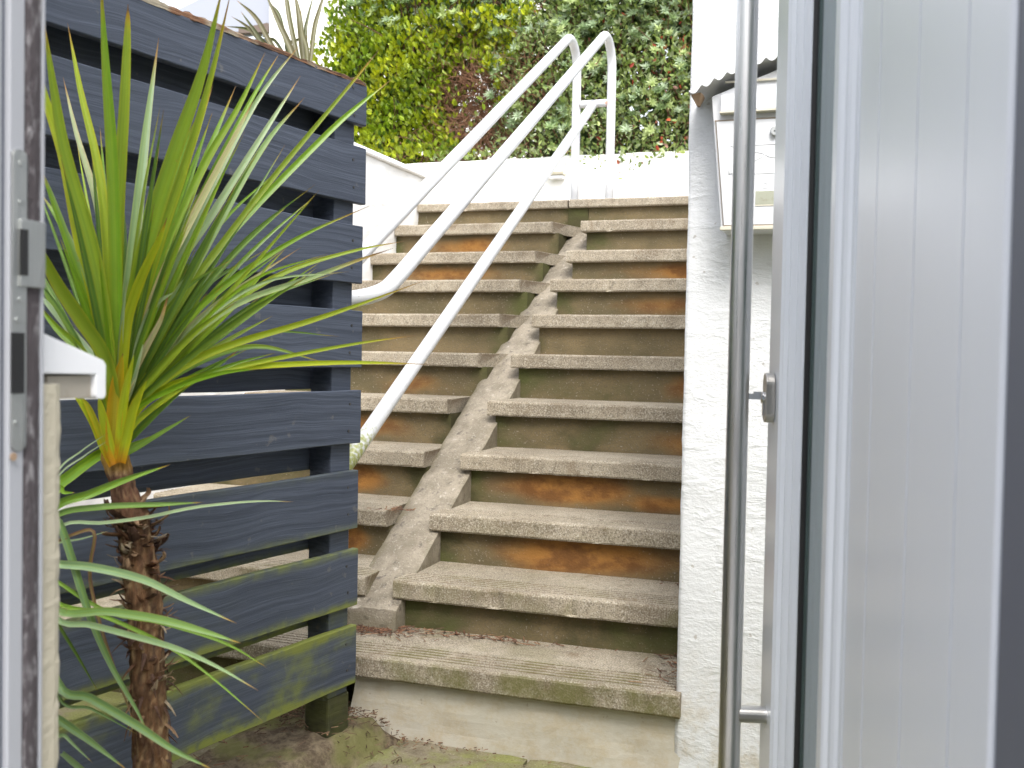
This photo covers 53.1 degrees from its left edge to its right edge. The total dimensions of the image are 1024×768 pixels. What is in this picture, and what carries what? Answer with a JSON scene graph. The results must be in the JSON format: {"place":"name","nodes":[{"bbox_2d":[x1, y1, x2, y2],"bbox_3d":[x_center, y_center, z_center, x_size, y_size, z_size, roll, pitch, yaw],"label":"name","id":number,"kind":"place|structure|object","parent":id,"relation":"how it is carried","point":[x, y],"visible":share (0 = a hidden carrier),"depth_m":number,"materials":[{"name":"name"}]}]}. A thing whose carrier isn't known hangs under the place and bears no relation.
{"place":"outdoors","nodes":[
{"label":"outdoors","id":0,"kind":"place"},
{"bbox_2d":[58,691,590,767],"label":"paving","id":1,"kind":"structure","parent":0,"point":[436,756],"depth_m":2.71,"materials":[{"name":"beige concrete"}]},
{"bbox_2d":[57,434,289,767],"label":"cordyline","id":2,"kind":"object","parent":1,"relation":"on","point":[72,563],"visible":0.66,"depth_m":1.49,"materials":[{"name":"green plant"}]},
{"bbox_2d":[44,0,366,767],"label":"fence","id":3,"kind":"object","parent":1,"relation":"on","point":[316,430],"visible":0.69,"depth_m":2.34,"materials":[{"name":"blue wood"}]},
{"bbox_2d":[44,0,430,767],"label":"cordyline","id":4,"kind":"object","parent":1,"relation":"on","point":[134,306],"visible":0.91,"depth_m":1.62,"materials":[{"name":"green plant"}]},
{"bbox_2d":[178,709,396,767],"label":"soil","id":5,"kind":"structure","parent":1,"relation":"on","point":[312,751],"depth_m":2.62,"materials":[{"name":"brown soil"}]},
{"bbox_2d":[85,506,678,767],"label":"leaf litter","id":6,"kind":"object","parent":1,"relation":"on","point":[371,630],"visible":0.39,"depth_m":2.82,"materials":[{"name":"brown plant"}]},
{"bbox_2d":[179,0,622,159],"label":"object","id":7,"kind":"structure","parent":0,"point":[260,9],"depth_m":13.65,"materials":[{"name":"grey"}]},
{"bbox_2d":[159,0,681,150],"label":"sky","id":8,"kind":"structure","parent":0,"point":[178,4],"materials":[{"name":"white"}]},
{"label":"ground","id":9,"kind":"structure","parent":0,"visible":0},
{"bbox_2d":[42,334,105,767],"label":"house","id":10,"kind":"structure","parent":9,"relation":"on","point":[71,372],"depth_m":0.93,"materials":[{"name":"white paint"}]},
{"bbox_2d":[0,0,45,767],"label":"door frame","id":11,"kind":"object","parent":10,"relation":"attached to","point":[22,158],"visible":1,"depth_m":0.87,"materials":[{"name":"grey plastic"}]},
{"bbox_2d":[718,0,1023,767],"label":"door","id":12,"kind":"structure","parent":11,"relation":"attached to","point":[891,396],"depth_m":0.97,"materials":[{"name":"white plastic"}]},
{"bbox_2d":[58,142,427,510],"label":"wall","id":13,"kind":"structure","parent":9,"relation":"on","point":[392,184],"depth_m":5.45,"materials":[{"name":"white paint"}]},
{"bbox_2d":[226,0,323,61],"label":"phormium","id":14,"kind":"object","parent":9,"relation":"on","point":[305,53],"visible":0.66,"depth_m":6.68,"materials":[{"name":"green plant"}]},
{"bbox_2d":[59,196,687,767],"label":"staircase","id":15,"kind":"structure","parent":9,"relation":"on","point":[523,454],"depth_m":3.56,"materials":[{"name":"concrete"}]},
{"bbox_2d":[347,31,615,609],"bbox_3d":[-0.155,-0.547,4.396,0.546,2.669,3.037,2,2,19],"label":"handrail","id":16,"kind":"object","parent":15,"relation":"on","point":[402,271],"visible":0.85,"depth_m":4.03,"materials":[{"name":"white metal"}]},
{"bbox_2d":[406,151,688,203],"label":"boundary wall","id":17,"kind":"structure","parent":9,"relation":"on","point":[510,180],"depth_m":7.11,"materials":[{"name":"white paint"}]},
{"bbox_2d":[309,0,540,163],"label":"hedge shrub","id":18,"kind":"object","parent":17,"relation":"on","point":[408,75],"visible":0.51,"depth_m":7.61,"materials":[{"name":"green plant"}]},
{"bbox_2d":[386,0,581,161],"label":"hedge shrub","id":19,"kind":"object","parent":17,"relation":"on","point":[482,88],"visible":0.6,"depth_m":7.48,"materials":[{"name":"green plant"}]},
{"bbox_2d":[327,0,692,178],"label":"hedge shrub","id":20,"kind":"object","parent":17,"relation":"on","point":[634,54],"visible":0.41,"depth_m":7.20,"materials":[{"name":"green plant"}]},
{"bbox_2d":[342,0,692,144],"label":"hedge shrub","id":21,"kind":"object","parent":17,"relation":"on","point":[583,27],"visible":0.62,"depth_m":7.11,"materials":[{"name":"green plant"}]},
{"bbox_2d":[549,161,565,179],"bbox_3d":[0.303,-1.481,7.088,0.130,0.124,0.084,2,2,19],"label":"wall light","id":22,"kind":"object","parent":17,"relation":"attached to","point":[559,172],"visible":0.66,"depth_m":7.06,"materials":[{"name":"plastic"}]},
{"bbox_2d":[674,0,778,767],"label":"wall","id":23,"kind":"structure","parent":9,"relation":"on","point":[696,737],"depth_m":2.55,"materials":[{"name":"white paint"}]},
{"bbox_2d":[689,54,776,234],"bbox_3d":[0.634,-0.561,2.428,0.410,0.398,0.150,2,2,19],"label":"letterbox","id":24,"kind":"object","parent":23,"relation":"attached to","point":[718,91],"visible":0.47,"depth_m":2.40,"materials":[{"name":"white metal"}]},
{"bbox_2d":[716,119,775,224],"bbox_3d":[0.617,-0.496,2.383,0.286,0.245,0.016,2,2,19],"label":"door","id":25,"kind":"structure","parent":24,"relation":"in","point":[765,128],"depth_m":2.40,"materials":[{"name":"white plastic"}]}
]}

